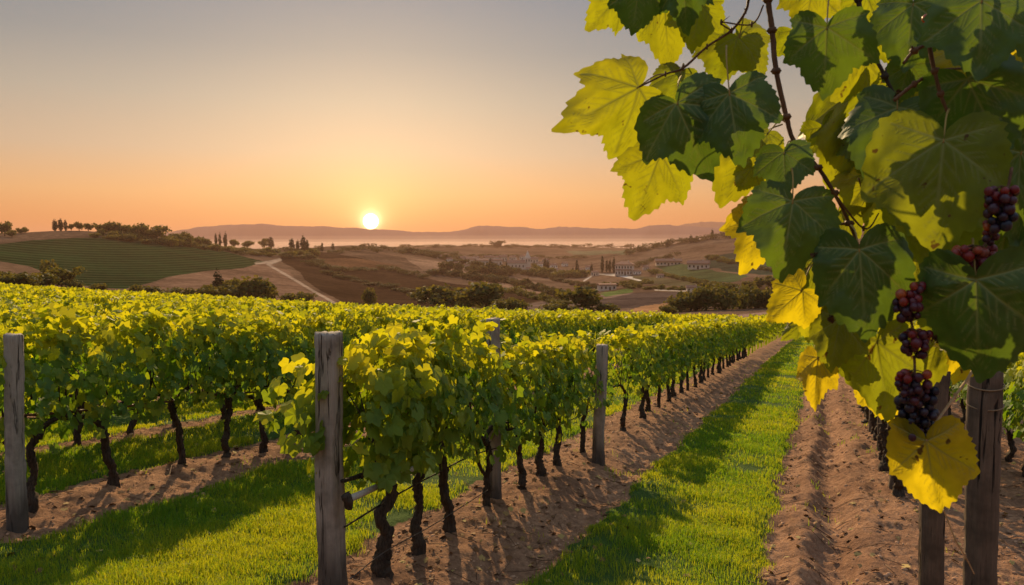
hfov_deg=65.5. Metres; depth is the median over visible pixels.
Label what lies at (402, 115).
sky
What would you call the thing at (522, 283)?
bush
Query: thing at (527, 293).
bush
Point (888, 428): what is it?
grapevine
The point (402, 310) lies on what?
grapevine
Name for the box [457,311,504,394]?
grapevine
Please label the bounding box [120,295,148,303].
grapevine
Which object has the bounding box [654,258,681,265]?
stone house
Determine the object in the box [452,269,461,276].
bush
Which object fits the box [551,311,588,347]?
grapevine
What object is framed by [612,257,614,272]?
cypress tree
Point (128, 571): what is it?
grass
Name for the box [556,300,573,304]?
bush
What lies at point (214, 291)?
bush
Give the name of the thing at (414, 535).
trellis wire
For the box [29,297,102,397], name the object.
grapevine
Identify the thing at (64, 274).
broadleaf tree
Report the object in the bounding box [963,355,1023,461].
grapevine
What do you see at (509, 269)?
bush
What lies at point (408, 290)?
bush
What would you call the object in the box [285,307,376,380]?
grapevine
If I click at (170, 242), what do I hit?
bush
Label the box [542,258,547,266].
cypress tree
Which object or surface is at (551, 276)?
bush
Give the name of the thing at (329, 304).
grapevine
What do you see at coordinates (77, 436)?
grapevine
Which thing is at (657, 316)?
grapevine
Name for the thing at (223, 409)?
grapevine
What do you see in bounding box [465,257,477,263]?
stone house
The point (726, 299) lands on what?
bush
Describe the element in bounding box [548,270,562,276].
bush
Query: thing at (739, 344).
grapevine
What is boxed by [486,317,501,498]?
wooden post
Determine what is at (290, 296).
bush
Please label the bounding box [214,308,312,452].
grapevine
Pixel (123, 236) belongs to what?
bush
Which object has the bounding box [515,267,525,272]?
bush
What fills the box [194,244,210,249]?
bush
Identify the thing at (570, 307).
bush
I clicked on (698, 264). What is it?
stone house
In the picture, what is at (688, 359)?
grapevine
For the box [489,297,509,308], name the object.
bush
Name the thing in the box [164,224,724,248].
mountains
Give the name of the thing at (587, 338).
grapevine
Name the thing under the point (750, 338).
grapevine
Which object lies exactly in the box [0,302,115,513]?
grapevine
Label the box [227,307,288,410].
grapevine
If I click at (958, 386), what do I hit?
grapevine
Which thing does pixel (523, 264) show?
church
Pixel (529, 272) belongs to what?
bush
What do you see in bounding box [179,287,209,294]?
bush
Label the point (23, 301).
grapevine
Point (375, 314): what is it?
grapevine
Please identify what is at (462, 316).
grapevine
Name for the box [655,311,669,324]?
grapevine
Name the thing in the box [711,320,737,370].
grapevine
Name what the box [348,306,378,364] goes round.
grapevine
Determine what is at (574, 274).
bush
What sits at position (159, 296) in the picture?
grapevine
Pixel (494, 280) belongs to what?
bush
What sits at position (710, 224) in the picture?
mountains
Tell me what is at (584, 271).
bush
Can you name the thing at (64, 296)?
grapevine
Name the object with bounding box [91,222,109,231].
broadleaf tree
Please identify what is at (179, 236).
broadleaf tree
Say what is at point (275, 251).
bush
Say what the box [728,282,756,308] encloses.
bush
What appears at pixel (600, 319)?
grapevine
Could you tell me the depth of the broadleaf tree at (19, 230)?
644.70 m
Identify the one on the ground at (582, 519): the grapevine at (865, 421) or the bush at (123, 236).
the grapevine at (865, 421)
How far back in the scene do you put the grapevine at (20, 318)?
9.35 m
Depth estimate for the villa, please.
937.64 m
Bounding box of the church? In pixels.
[507,250,530,269]
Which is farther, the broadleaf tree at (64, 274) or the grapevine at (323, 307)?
the broadleaf tree at (64, 274)
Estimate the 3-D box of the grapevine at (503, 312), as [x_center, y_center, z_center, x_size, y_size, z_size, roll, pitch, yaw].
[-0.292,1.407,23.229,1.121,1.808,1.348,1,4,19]
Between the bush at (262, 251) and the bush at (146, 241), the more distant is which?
the bush at (262, 251)
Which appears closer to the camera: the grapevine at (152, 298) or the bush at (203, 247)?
the grapevine at (152, 298)
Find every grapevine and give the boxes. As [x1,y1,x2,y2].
[0,289,26,296]
[0,291,8,298]
[0,298,44,318]
[0,300,15,324]
[0,300,50,354]
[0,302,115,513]
[0,305,72,454]
[0,307,7,372]
[1,290,21,304]
[2,292,42,304]
[5,298,71,354]
[12,288,56,299]
[12,296,47,310]
[21,289,55,297]
[24,309,140,446]
[25,299,80,306]
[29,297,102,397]
[35,294,76,299]
[37,300,179,487]
[42,294,91,303]
[46,291,82,298]
[57,293,123,316]
[74,295,122,309]
[75,307,186,434]
[83,292,107,296]
[85,295,125,304]
[86,303,159,368]
[103,297,155,320]
[113,305,246,464]
[118,294,137,300]
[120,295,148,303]
[124,294,157,300]
[128,309,217,427]
[141,300,204,351]
[142,296,160,302]
[145,293,177,301]
[149,296,174,305]
[152,299,197,313]
[154,296,192,310]
[154,305,284,457]
[157,295,186,306]
[177,296,215,309]
[178,310,254,419]
[181,298,232,350]
[190,302,236,386]
[205,300,237,309]
[207,296,233,303]
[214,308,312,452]
[218,299,262,313]
[226,300,276,321]
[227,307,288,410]
[242,306,337,434]
[253,322,471,579]
[256,297,287,310]
[257,308,309,368]
[260,305,307,318]
[283,298,310,317]
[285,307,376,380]
[285,310,339,353]
[291,302,334,319]
[301,300,331,315]
[313,309,359,350]
[331,302,360,315]
[332,302,355,308]
[342,304,405,359]
[343,310,488,555]
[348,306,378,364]
[358,305,394,340]
[368,305,428,360]
[375,307,408,332]
[386,304,410,313]
[389,320,523,532]
[391,306,419,331]
[396,307,426,315]
[404,303,416,311]
[408,303,456,374]
[426,308,485,363]
[445,332,551,506]
[456,309,476,334]
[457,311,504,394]
[468,309,490,340]
[472,307,515,350]
[482,335,576,489]
[483,307,507,331]
[497,309,516,337]
[500,308,534,348]
[506,327,582,476]
[508,309,551,344]
[514,330,605,466]
[526,310,563,341]
[537,308,577,365]
[545,329,629,452]
[551,0,1023,573]
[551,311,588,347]
[561,309,574,335]
[567,308,593,345]
[574,309,602,351]
[583,312,613,364]
[587,309,615,345]
[590,323,657,430]
[598,310,627,334]
[605,311,627,349]
[608,321,670,418]
[614,312,636,350]
[616,310,637,328]
[618,322,677,411]
[630,311,650,325]
[631,320,689,407]
[637,311,654,328]
[642,310,663,324]
[643,311,658,329]
[644,312,668,324]
[647,323,696,401]
[649,317,694,396]
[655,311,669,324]
[670,320,707,392]
[677,321,710,390]
[681,319,716,387]
[690,320,724,380]
[691,318,719,382]
[696,318,729,377]
[706,319,730,374]
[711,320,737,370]
[712,318,735,372]
[717,316,739,368]
[719,317,747,362]
[720,318,742,366]
[723,318,745,365]
[731,318,748,361]
[735,316,751,358]
[736,317,752,360]
[741,317,757,356]
[741,319,757,358]
[743,318,756,357]
[861,406,867,423]
[865,329,879,425]
[869,412,876,434]
[873,329,878,440]
[875,415,904,497]
[876,335,886,460]
[878,419,888,472]
[884,422,890,480]
[948,380,963,415]
[949,383,967,423]
[950,380,963,398]
[950,380,1015,405]
[955,366,1019,401]
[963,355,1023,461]
[1002,353,1023,476]
[1003,361,1023,441]
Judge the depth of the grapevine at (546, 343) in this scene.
9.10 m
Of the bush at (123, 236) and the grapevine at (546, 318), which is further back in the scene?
the bush at (123, 236)
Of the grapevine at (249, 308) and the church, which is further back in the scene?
the church
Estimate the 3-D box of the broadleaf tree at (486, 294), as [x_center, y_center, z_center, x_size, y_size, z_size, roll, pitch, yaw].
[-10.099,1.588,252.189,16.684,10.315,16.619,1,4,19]
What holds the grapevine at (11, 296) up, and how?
on the ground at (582, 519)
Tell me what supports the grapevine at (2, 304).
on the ground at (582, 519)
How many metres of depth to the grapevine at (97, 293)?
29.94 m
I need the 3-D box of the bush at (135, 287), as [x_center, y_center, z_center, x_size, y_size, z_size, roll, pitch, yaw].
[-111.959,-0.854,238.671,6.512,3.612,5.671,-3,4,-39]
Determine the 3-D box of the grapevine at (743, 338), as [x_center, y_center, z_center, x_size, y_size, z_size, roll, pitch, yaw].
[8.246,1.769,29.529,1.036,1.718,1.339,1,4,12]
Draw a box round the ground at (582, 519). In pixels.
[0,335,1023,584]
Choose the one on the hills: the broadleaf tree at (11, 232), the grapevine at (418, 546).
the broadleaf tree at (11, 232)
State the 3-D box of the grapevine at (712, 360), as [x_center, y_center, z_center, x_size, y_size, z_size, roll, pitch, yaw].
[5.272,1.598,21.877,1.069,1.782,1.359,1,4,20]
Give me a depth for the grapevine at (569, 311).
29.09 m
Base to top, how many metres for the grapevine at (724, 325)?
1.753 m
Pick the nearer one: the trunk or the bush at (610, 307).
the trunk
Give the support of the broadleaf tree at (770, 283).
on the hills
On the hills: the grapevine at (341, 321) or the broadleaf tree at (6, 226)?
the broadleaf tree at (6, 226)
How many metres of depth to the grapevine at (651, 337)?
14.06 m
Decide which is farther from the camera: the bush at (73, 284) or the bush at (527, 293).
the bush at (527, 293)
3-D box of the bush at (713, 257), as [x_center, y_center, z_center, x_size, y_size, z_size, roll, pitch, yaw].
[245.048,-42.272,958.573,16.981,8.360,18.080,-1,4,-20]
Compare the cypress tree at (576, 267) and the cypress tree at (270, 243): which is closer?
the cypress tree at (576, 267)
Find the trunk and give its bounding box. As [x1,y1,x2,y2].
[888,415,906,490]
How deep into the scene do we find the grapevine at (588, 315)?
23.92 m
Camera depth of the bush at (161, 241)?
662.51 m
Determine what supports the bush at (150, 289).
on the hills
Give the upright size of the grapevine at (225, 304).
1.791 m
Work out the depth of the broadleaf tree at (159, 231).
674.40 m
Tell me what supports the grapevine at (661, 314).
on the ground at (582, 519)
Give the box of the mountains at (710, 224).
[679,221,863,227]
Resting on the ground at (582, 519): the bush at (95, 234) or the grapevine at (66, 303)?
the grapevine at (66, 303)
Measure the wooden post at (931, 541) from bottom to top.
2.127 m
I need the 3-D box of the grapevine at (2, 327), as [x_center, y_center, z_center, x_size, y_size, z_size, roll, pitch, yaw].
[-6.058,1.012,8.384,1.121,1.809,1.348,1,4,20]
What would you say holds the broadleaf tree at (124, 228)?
on the hills
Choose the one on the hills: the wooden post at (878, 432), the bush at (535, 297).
the bush at (535, 297)
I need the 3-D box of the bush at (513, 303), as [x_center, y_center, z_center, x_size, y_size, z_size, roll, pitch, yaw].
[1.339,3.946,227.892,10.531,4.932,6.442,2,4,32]
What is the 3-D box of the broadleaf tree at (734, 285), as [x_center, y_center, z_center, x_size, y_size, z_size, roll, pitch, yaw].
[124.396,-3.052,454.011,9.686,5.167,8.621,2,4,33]
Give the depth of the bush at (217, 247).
750.66 m
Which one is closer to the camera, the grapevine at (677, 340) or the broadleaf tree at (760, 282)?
the grapevine at (677, 340)
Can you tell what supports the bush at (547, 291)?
on the hills
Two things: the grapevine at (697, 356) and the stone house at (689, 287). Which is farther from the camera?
the stone house at (689, 287)
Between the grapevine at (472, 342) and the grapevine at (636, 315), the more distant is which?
the grapevine at (636, 315)
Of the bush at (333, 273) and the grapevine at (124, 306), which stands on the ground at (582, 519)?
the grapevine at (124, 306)
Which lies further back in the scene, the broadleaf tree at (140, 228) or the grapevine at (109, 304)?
the broadleaf tree at (140, 228)
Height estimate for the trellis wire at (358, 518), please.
0.470 m
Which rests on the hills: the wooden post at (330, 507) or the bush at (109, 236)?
the bush at (109, 236)
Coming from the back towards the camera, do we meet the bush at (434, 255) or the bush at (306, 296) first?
the bush at (434, 255)
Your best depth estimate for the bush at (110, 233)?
651.52 m
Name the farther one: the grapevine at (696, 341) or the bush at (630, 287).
the bush at (630, 287)
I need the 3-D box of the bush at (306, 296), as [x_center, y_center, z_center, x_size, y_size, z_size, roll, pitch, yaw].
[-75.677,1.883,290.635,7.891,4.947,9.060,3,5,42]
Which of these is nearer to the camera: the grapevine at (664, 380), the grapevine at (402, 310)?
the grapevine at (664, 380)
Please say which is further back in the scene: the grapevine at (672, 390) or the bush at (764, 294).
the bush at (764, 294)
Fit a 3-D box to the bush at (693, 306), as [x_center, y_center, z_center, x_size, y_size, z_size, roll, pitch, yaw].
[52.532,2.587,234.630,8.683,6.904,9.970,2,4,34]
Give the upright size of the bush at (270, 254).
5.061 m
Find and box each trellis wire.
[24,390,289,415]
[24,398,215,419]
[344,409,592,527]
[350,490,487,578]
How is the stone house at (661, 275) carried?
on the hills
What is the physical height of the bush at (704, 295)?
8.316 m
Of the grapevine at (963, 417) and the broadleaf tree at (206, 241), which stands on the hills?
the broadleaf tree at (206, 241)
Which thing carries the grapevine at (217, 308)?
on the ground at (582, 519)
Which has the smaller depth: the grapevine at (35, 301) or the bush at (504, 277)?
the grapevine at (35, 301)
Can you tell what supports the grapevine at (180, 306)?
on the ground at (582, 519)
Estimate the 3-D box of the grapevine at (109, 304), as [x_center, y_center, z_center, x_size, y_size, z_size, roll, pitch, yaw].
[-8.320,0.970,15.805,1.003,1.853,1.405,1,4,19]
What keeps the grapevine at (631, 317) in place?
on the ground at (582, 519)
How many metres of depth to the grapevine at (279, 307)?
20.95 m
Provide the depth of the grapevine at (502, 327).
17.35 m
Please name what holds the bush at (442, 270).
on the hills
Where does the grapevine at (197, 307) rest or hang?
on the ground at (582, 519)
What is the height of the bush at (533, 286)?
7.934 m
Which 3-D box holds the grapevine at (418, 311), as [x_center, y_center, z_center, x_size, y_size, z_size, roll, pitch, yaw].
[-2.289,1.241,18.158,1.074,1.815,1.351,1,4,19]
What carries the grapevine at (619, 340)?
on the ground at (582, 519)
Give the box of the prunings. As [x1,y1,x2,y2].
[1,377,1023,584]
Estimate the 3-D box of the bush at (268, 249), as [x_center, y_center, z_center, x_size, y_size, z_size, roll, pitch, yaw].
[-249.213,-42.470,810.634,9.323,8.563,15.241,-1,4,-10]
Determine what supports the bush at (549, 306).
on the hills
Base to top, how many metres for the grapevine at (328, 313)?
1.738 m
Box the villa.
[614,260,634,275]
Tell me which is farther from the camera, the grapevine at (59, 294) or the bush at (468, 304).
the bush at (468, 304)
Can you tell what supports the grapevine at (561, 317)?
on the ground at (582, 519)
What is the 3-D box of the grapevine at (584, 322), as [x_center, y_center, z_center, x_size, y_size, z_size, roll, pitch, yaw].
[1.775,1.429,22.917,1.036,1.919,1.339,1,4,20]
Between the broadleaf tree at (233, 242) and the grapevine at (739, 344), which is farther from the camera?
the broadleaf tree at (233, 242)
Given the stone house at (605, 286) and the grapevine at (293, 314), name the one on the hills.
the stone house at (605, 286)
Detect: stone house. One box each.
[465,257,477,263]
[474,258,488,264]
[491,258,502,265]
[499,255,506,260]
[509,255,516,259]
[531,257,538,262]
[591,271,598,275]
[596,283,616,290]
[633,270,640,273]
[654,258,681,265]
[656,273,663,277]
[685,285,696,291]
[686,260,710,269]
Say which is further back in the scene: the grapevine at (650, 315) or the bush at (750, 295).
the bush at (750, 295)
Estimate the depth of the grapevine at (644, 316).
31.33 m
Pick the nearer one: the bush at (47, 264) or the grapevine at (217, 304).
the grapevine at (217, 304)
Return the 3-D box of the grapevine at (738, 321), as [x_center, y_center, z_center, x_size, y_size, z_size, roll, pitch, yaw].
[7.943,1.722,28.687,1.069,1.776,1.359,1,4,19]
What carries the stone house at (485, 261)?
on the hills
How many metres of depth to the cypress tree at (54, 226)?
692.79 m
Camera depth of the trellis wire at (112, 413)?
8.09 m
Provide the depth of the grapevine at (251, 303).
20.09 m
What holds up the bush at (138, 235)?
on the hills
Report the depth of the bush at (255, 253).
776.41 m
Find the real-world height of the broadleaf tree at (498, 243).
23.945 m
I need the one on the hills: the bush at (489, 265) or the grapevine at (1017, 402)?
the bush at (489, 265)
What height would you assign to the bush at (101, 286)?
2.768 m
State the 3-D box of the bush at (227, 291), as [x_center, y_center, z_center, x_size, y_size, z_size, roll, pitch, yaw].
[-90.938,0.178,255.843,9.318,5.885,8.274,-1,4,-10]
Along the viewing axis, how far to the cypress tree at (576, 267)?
1002.75 m
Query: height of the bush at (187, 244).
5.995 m
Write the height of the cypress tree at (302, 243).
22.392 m
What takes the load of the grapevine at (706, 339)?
on the ground at (582, 519)
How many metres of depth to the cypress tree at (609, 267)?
1021.99 m
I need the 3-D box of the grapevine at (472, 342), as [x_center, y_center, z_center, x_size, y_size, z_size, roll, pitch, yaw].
[-0.514,1.213,6.912,1.042,1.896,1.286,2,4,26]
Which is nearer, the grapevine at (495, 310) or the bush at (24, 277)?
the grapevine at (495, 310)
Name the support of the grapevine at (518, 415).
on the ground at (582, 519)
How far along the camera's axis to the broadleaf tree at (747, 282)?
473.35 m
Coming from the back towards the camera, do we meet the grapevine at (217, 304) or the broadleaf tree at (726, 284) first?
the broadleaf tree at (726, 284)
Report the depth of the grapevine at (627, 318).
28.48 m
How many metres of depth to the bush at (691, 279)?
591.39 m
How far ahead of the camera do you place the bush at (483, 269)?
894.65 m
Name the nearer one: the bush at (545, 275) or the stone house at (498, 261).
the bush at (545, 275)
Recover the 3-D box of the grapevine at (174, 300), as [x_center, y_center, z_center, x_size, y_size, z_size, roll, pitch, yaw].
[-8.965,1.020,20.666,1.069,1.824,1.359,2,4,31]
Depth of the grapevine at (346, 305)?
24.12 m
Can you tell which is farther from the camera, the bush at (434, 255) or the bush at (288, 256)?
the bush at (434, 255)
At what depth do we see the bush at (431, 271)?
758.53 m
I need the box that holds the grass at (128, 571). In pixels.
[0,336,964,584]
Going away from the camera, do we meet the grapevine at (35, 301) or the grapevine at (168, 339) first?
the grapevine at (168, 339)
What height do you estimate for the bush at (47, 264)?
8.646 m
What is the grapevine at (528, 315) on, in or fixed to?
on the ground at (582, 519)
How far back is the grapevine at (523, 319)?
18.19 m
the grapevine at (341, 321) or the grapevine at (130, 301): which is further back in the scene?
the grapevine at (130, 301)
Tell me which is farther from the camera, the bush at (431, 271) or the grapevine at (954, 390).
the bush at (431, 271)
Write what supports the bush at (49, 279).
on the hills
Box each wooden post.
[3,333,28,533]
[314,331,347,584]
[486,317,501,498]
[592,344,607,465]
[868,409,871,431]
[876,415,879,450]
[918,371,950,584]
[962,371,1005,584]
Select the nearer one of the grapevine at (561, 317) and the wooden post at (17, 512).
the wooden post at (17, 512)
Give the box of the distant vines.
[0,282,919,355]
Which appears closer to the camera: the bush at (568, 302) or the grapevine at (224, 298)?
the grapevine at (224, 298)
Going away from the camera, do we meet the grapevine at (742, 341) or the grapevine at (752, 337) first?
the grapevine at (742, 341)
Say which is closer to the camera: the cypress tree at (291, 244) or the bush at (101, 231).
the bush at (101, 231)
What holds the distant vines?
on the ground at (582, 519)
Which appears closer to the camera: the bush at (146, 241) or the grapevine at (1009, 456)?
the grapevine at (1009, 456)
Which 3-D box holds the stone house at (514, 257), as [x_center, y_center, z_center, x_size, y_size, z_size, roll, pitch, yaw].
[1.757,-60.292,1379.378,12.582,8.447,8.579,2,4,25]
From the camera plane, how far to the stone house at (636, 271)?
932.53 m
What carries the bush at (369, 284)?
on the hills
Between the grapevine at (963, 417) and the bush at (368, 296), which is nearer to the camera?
the grapevine at (963, 417)
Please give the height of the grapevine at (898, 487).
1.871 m
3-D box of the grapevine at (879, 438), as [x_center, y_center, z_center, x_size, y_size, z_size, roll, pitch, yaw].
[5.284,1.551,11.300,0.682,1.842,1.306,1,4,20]
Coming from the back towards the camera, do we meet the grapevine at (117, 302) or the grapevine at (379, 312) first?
the grapevine at (117, 302)
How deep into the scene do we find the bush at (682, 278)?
664.03 m
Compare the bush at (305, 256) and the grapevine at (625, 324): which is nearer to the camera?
the grapevine at (625, 324)
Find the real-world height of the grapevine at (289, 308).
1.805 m
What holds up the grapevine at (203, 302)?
on the ground at (582, 519)
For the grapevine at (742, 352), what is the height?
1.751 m
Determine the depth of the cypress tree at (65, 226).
685.86 m
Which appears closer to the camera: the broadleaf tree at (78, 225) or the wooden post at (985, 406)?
the wooden post at (985, 406)
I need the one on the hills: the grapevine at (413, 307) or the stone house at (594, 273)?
the stone house at (594, 273)
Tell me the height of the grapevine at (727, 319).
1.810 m
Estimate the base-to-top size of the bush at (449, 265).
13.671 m
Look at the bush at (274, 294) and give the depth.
275.68 m
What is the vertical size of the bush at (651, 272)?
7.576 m
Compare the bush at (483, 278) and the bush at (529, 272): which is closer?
the bush at (483, 278)
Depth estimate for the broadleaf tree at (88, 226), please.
700.82 m
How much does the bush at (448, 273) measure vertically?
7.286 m
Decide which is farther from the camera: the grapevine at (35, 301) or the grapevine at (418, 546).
the grapevine at (35, 301)
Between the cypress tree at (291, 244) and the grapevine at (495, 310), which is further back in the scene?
the cypress tree at (291, 244)
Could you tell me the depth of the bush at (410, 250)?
1089.77 m
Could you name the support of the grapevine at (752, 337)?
on the ground at (582, 519)
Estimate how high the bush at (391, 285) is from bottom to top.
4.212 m
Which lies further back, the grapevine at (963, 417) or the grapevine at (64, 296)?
the grapevine at (64, 296)
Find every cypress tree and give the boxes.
[52,219,57,230]
[57,219,63,230]
[63,220,67,230]
[212,268,223,287]
[222,231,227,245]
[267,237,273,246]
[288,238,294,248]
[299,233,307,249]
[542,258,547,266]
[575,260,578,270]
[600,256,603,272]
[608,259,611,272]
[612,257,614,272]
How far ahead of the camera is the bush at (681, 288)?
471.54 m
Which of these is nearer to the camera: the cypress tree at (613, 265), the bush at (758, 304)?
the bush at (758, 304)
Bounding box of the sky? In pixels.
[0,0,913,233]
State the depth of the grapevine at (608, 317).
25.83 m
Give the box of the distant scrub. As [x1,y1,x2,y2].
[238,232,730,277]
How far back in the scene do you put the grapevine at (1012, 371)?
10.23 m
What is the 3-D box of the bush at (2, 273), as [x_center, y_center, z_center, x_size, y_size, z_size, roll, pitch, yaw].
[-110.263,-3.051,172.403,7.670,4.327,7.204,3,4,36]
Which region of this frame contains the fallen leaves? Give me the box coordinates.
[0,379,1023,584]
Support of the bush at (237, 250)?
on the hills
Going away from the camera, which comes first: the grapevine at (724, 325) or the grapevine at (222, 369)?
the grapevine at (222, 369)
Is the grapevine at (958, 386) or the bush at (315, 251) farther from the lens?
the bush at (315, 251)
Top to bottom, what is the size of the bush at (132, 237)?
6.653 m
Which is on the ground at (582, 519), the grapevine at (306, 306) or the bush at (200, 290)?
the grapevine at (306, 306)
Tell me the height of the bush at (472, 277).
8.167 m
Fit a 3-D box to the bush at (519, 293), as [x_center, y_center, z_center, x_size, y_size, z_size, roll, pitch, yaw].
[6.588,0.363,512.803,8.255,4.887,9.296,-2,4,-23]
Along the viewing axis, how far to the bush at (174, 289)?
242.73 m
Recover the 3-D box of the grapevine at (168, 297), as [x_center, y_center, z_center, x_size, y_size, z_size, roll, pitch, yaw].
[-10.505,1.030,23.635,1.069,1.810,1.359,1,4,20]
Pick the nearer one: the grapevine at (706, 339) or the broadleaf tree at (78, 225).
the grapevine at (706, 339)
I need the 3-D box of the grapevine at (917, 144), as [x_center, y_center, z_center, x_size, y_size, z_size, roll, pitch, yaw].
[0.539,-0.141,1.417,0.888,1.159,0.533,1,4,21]
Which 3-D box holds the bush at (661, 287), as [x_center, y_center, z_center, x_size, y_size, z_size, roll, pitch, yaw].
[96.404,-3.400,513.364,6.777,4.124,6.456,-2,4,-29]
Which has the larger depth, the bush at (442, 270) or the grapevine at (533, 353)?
the bush at (442, 270)
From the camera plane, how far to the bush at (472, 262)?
989.00 m
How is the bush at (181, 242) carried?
on the hills
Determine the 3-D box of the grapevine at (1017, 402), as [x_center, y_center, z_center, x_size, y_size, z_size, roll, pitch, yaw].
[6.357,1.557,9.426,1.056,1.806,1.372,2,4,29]
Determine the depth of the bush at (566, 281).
885.47 m
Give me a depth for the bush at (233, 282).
280.21 m
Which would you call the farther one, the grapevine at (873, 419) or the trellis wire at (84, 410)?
the grapevine at (873, 419)
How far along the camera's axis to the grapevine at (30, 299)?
22.15 m
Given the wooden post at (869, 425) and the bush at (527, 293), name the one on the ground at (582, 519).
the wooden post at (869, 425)
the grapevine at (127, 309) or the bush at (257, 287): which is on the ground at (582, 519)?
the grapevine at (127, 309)
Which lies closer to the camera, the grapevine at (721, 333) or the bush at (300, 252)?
the grapevine at (721, 333)
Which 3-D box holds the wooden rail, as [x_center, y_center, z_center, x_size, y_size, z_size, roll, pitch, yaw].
[-0.854,1.321,5.523,0.078,0.149,0.919,2,4,31]
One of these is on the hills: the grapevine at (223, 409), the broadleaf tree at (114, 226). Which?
the broadleaf tree at (114, 226)
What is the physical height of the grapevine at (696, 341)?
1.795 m
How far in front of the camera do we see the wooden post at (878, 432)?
11.95 m
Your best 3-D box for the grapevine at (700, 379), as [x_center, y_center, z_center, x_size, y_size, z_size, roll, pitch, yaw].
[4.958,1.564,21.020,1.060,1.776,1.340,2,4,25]
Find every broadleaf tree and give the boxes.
[0,221,12,235]
[1,230,16,236]
[16,228,26,233]
[40,265,86,286]
[74,221,84,230]
[84,223,93,230]
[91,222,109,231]
[96,221,120,231]
[119,225,131,232]
[125,223,149,235]
[140,225,171,238]
[169,233,189,238]
[179,231,194,241]
[191,236,204,244]
[202,238,211,244]
[229,239,239,245]
[241,240,254,247]
[257,238,268,247]
[407,283,460,308]
[453,281,505,307]
[490,240,505,247]
[555,285,602,310]
[699,283,714,288]
[712,282,731,289]
[727,283,738,288]
[741,281,756,286]
[752,276,770,287]
[764,275,774,287]
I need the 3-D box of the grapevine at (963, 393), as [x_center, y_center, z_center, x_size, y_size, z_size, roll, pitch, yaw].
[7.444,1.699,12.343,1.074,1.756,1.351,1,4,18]
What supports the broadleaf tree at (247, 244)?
on the hills
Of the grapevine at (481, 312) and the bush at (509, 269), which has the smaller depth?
the grapevine at (481, 312)
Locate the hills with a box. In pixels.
[0,231,864,324]
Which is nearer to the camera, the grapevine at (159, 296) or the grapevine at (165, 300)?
the grapevine at (165, 300)
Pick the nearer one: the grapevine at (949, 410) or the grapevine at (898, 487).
the grapevine at (898, 487)
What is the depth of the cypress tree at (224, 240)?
896.13 m
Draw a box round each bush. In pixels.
[0,271,15,282]
[0,271,44,285]
[33,272,60,286]
[39,259,58,272]
[61,279,85,287]
[88,283,107,289]
[89,233,101,236]
[97,228,105,235]
[102,234,116,238]
[105,231,118,234]
[119,234,135,240]
[125,234,136,241]
[128,233,144,240]
[128,284,148,291]
[137,285,164,293]
[138,239,154,243]
[157,238,167,244]
[159,286,191,294]
[164,237,178,246]
[177,238,184,246]
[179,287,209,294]
[183,240,194,246]
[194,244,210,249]
[201,284,219,295]
[211,243,222,250]
[215,277,239,288]
[218,285,244,297]
[221,246,235,250]
[230,247,244,253]
[234,275,275,297]
[237,246,250,253]
[249,251,261,255]
[252,248,266,254]
[259,279,278,299]
[262,247,270,252]
[264,252,276,256]
[271,249,281,252]
[276,293,295,300]
[283,255,296,258]
[293,250,304,254]
[296,291,317,300]
[297,254,312,258]
[305,248,319,255]
[329,271,344,275]
[339,275,350,279]
[360,282,375,285]
[361,287,377,304]
[384,283,400,288]
[401,289,416,292]
[406,248,414,252]
[424,269,438,274]
[430,253,440,257]
[437,260,454,269]
[439,267,446,274]
[443,270,460,275]
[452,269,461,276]
[453,262,462,270]
[455,300,484,309]
[458,272,471,278]
[463,273,480,279]
[464,263,480,271]
[467,260,484,264]
[476,273,485,281]
[477,265,488,273]
[480,262,498,272]
[486,276,499,282]
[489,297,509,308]
[499,263,518,275]
[501,275,512,282]
[504,297,531,310]
[506,285,526,293]
[514,280,527,287]
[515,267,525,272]
[516,289,525,295]
[522,291,534,296]
[524,270,534,275]
[527,295,543,299]
[529,282,545,290]
[536,266,548,272]
[538,294,553,301]
[538,302,566,310]
[541,272,548,277]
[545,286,555,294]
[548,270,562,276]
[548,274,556,279]
[550,299,562,303]
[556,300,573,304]
[557,272,570,277]
[562,279,577,282]
[563,305,582,310]
[567,270,583,277]
[574,269,590,276]
[583,302,620,313]
[619,283,630,286]
[625,285,636,288]
[634,282,642,287]
[645,268,661,274]
[658,284,664,289]
[658,304,677,313]
[663,294,693,311]
[674,287,685,290]
[676,290,699,310]
[679,276,686,280]
[687,285,720,310]
[688,277,697,282]
[691,279,706,283]
[708,254,722,259]
[710,282,749,309]
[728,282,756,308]
[736,284,773,307]
[757,287,771,307]
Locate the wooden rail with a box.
[341,466,413,509]
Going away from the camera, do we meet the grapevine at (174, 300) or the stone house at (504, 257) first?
the grapevine at (174, 300)
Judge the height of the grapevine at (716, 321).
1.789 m
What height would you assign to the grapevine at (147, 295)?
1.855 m
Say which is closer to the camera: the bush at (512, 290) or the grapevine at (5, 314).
the grapevine at (5, 314)
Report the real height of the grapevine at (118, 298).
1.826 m
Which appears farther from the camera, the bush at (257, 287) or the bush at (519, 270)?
the bush at (519, 270)
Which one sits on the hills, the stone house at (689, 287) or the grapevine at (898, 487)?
the stone house at (689, 287)
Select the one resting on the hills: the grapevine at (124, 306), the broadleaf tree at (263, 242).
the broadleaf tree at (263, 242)
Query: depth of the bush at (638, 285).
610.78 m
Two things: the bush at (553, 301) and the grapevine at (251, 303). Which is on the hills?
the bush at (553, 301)
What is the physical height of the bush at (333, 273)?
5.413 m
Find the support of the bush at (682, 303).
on the hills

